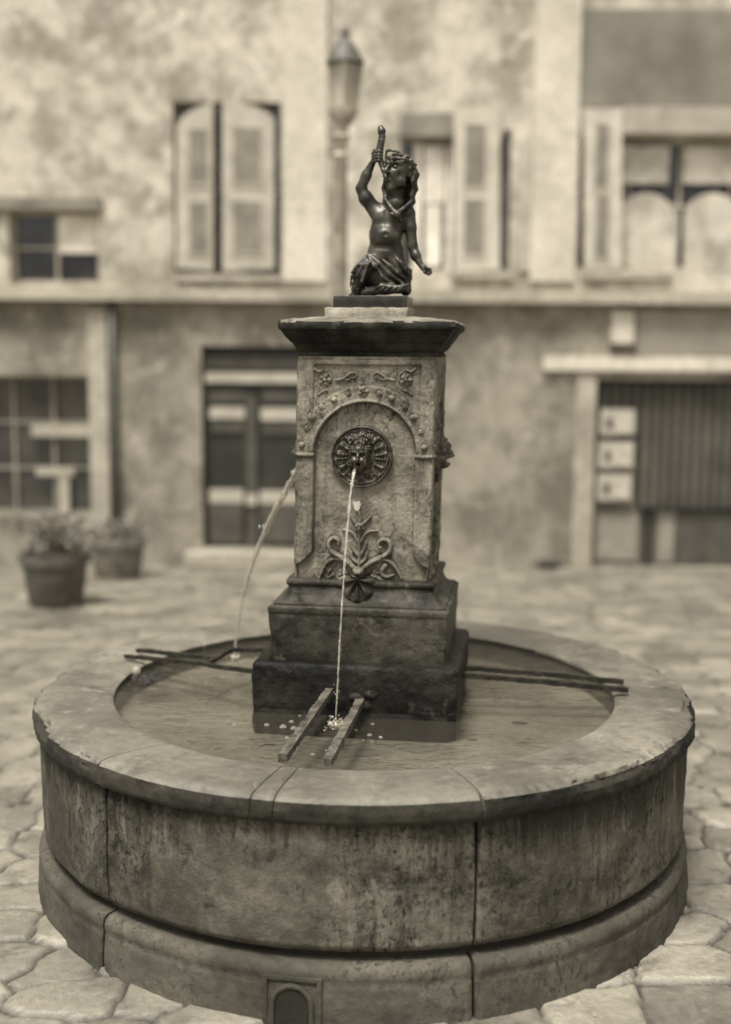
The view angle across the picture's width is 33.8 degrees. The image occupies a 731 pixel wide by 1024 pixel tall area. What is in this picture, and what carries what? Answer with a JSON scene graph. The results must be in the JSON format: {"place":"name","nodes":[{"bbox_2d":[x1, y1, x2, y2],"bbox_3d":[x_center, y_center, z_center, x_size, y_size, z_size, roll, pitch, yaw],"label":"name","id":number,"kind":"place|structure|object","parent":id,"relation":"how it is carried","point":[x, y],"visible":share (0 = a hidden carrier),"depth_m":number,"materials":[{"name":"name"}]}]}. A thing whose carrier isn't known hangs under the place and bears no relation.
{"place":"outdoors","nodes":[
{"label":"outdoors","id":0,"kind":"place"},
{"bbox_2d":[130,671,179,684],"bbox_3d":[-0.771,0.583,4.248,0.186,0.014,0.172,5,9,29],"label":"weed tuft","id":1,"kind":"object","parent":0,"point":[147,677],"visible":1,"depth_m":4.24,"materials":[{"name":"grey plant"}]},
{"bbox_2d":[0,564,730,1023],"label":"paving","id":2,"kind":"structure","parent":0,"point":[674,624],"depth_m":6.14,"materials":[{"name":"stone"}]},
{"bbox_2d":[0,510,108,609],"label":"planter","id":3,"kind":"object","parent":2,"relation":"on","point":[54,564],"visible":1,"depth_m":9.39,"materials":[{"name":"ceramic"}]},
{"bbox_2d":[80,517,153,579],"bbox_3d":[-2.408,0.333,11.393,0.764,0.583,0.782,-4,9,-32],"label":"planter","id":4,"kind":"object","parent":2,"relation":"on","point":[121,558],"visible":0.96,"depth_m":11.22,"materials":[{"name":"ceramic"}]},
{"bbox_2d":[325,26,364,307],"bbox_3d":[-0.166,-1.246,8.510,0.295,4.202,0.270,0,8,0],"label":"street lamp","id":5,"kind":"object","parent":2,"relation":"on","point":[344,63],"visible":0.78,"depth_m":8.28,"materials":[{"name":"metal"}]},
{"bbox_2d":[32,619,695,1023],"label":"stone basin","id":6,"kind":"object","parent":2,"relation":"on","point":[268,889],"visible":0.91,"depth_m":3.24,"materials":[{"name":"grey stone"}]},
{"bbox_2d":[132,666,140,675],"bbox_3d":[-0.815,0.568,4.274,0.034,0.038,0.025,0,8,0],"label":"pebble","id":7,"kind":"object","parent":6,"relation":"on","point":[136,670],"visible":1,"depth_m":4.26,"materials":[{"name":"white stone"}]},
{"bbox_2d":[124,647,265,673],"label":"iron bars","id":8,"kind":"object","parent":6,"relation":"on","point":[210,661],"visible":0.98,"depth_m":4.32,"materials":[{"name":"black metal"}]},
{"bbox_2d":[251,307,468,742],"bbox_3d":[0.006,0.015,4.037,0.671,1.379,0.604,1,8,8],"label":"stone pedestal","id":9,"kind":"object","parent":6,"relation":"on","point":[371,381],"visible":0.99,"depth_m":3.82,"materials":[{"name":"grey stone"}]},
{"bbox_2d":[233,467,295,652],"bbox_3d":[-0.354,0.190,4.283,0.050,0.788,0.484,-5,9,-37],"label":"water jet","id":10,"kind":"object","parent":9,"relation":"attached to","point":[278,501],"visible":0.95,"depth_m":4.28},
{"bbox_2d":[278,688,377,765],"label":"iron bars","id":11,"kind":"object","parent":9,"relation":"attached to","point":[297,737],"visible":1,"depth_m":3.55,"materials":[{"name":"grey metal"}]},
{"bbox_2d":[334,468,355,717],"bbox_3d":[-0.065,0.263,3.757,0.023,0.786,0.203,2,8,15],"label":"water jet","id":12,"kind":"object","parent":9,"relation":"attached to","point":[342,583],"visible":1,"depth_m":3.74},
{"bbox_2d":[333,125,431,308],"bbox_3d":[0.065,-0.952,3.895,0.313,0.580,0.191,1,8,8],"label":"bronze statue","id":13,"kind":"object","parent":9,"relation":"on","point":[381,267],"visible":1,"depth_m":3.87,"materials":[{"name":"black metal"}]},
{"bbox_2d":[115,640,613,769],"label":"water","id":14,"kind":"structure","parent":6,"relation":"in","point":[475,690],"depth_m":3.87,"materials":[{"name":"grey liquid"}]},
{"bbox_2d":[227,653,239,660],"bbox_3d":[-0.496,0.545,4.528,0.037,0.029,0.053,-4,9,-31],"label":"splash","id":15,"kind":"object","parent":14,"relation":"on","point":[234,657],"visible":1,"depth_m":4.52,"materials":[{"name":"liquid"}]},
{"bbox_2d":[323,715,343,730],"bbox_3d":[-0.100,0.649,3.713,0.095,0.043,0.089,6,9,35],"label":"splash","id":16,"kind":"object","parent":14,"relation":"on","point":[334,724],"visible":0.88,"depth_m":3.71,"materials":[{"name":"liquid"}]},
{"bbox_2d":[463,665,628,692],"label":"iron bars","id":17,"kind":"object","parent":6,"relation":"on","point":[550,682],"visible":0.95,"depth_m":4.03,"materials":[{"name":"black metal"}]},
{"bbox_2d":[0,0,730,569],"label":"stone building","id":18,"kind":"structure","parent":2,"relation":"on","point":[166,214],"depth_m":12.08,"materials":[{"name":"brown stone"}]},
{"bbox_2d":[0,376,91,513],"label":"window","id":19,"kind":"structure","parent":18,"relation":"in","point":[45,429],"depth_m":12.49,"materials":[{"name":"clear glass"}]},
{"bbox_2d":[12,212,98,283],"bbox_3d":[-3.128,-2.677,12.194,0.897,0.719,0.074,0,8,0],"label":"window","id":20,"kind":"structure","parent":18,"relation":"in","point":[49,247],"depth_m":12.21,"materials":[{"name":"glass"}]},
{"bbox_2d":[175,105,280,274],"bbox_3d":[-1.378,-3.247,12.183,1.074,1.681,0.044,0,8,0],"label":"window","id":21,"kind":"structure","parent":18,"relation":"in","point":[180,110],"depth_m":12.19,"materials":[{"name":"paint"}]},
{"bbox_2d":[203,346,298,546],"bbox_3d":[-1.088,-0.665,12.426,1.179,2.083,0.130,0,8,0],"label":"shop door","id":22,"kind":"structure","parent":18,"relation":"in","point":[250,392],"depth_m":12.44,"materials":[{"name":"paint"}]},
{"bbox_2d":[400,140,501,269],"bbox_3d":[0.890,-3.098,12.160,1.104,1.297,0.124,0,8,0],"label":"window","id":23,"kind":"structure","parent":18,"relation":"in","point":[434,159],"depth_m":12.12,"materials":[{"name":"glass"}]},
{"bbox_2d":[596,474,631,500],"bbox_3d":[2.568,-0.257,12.427,0.351,0.269,0.088,0,8,0],"label":"notice box","id":24,"kind":"object","parent":18,"relation":"attached to","point":[618,487],"visible":1,"depth_m":12.39,"materials":[{"name":"paint"}]},
{"bbox_2d":[597,441,633,467],"bbox_3d":[2.576,-0.592,12.383,0.355,0.267,0.088,0,8,0],"label":"notice box","id":25,"kind":"object","parent":18,"relation":"attached to","point":[614,454],"visible":1,"depth_m":12.34,"materials":[{"name":"paint"}]},
{"bbox_2d":[599,409,634,434],"bbox_3d":[2.582,-0.923,12.339,0.344,0.265,0.088,0,8,0],"label":"notice box","id":26,"kind":"object","parent":18,"relation":"attached to","point":[616,421],"visible":1,"depth_m":12.30,"materials":[{"name":"paint"}]},
{"bbox_2d":[609,310,636,347],"bbox_3d":[2.601,-1.844,12.109,0.263,0.375,0.098,0,8,0],"label":"wall lamp","id":27,"kind":"object","parent":18,"relation":"attached to","point":[622,327],"depth_m":12.10,"materials":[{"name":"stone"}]},
{"bbox_2d":[577,139,730,269],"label":"window","id":28,"kind":"structure","parent":18,"relation":"in","point":[676,194],"depth_m":12.11,"materials":[{"name":"glass"}]},
{"bbox_2d":[591,380,730,565],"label":"gated door","id":29,"kind":"structure","parent":18,"relation":"in","point":[678,512],"depth_m":12.46,"materials":[{"name":"metal"}]},
{"bbox_2d":[529,558,565,569],"bbox_3d":[1.886,0.528,12.403,0.387,0.132,0.187,0,8,0],"label":"weed clump","id":30,"kind":"object","parent":2,"relation":"on","point":[549,565],"visible":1,"depth_m":12.40,"materials":[{"name":"grey plant"}]}
]}

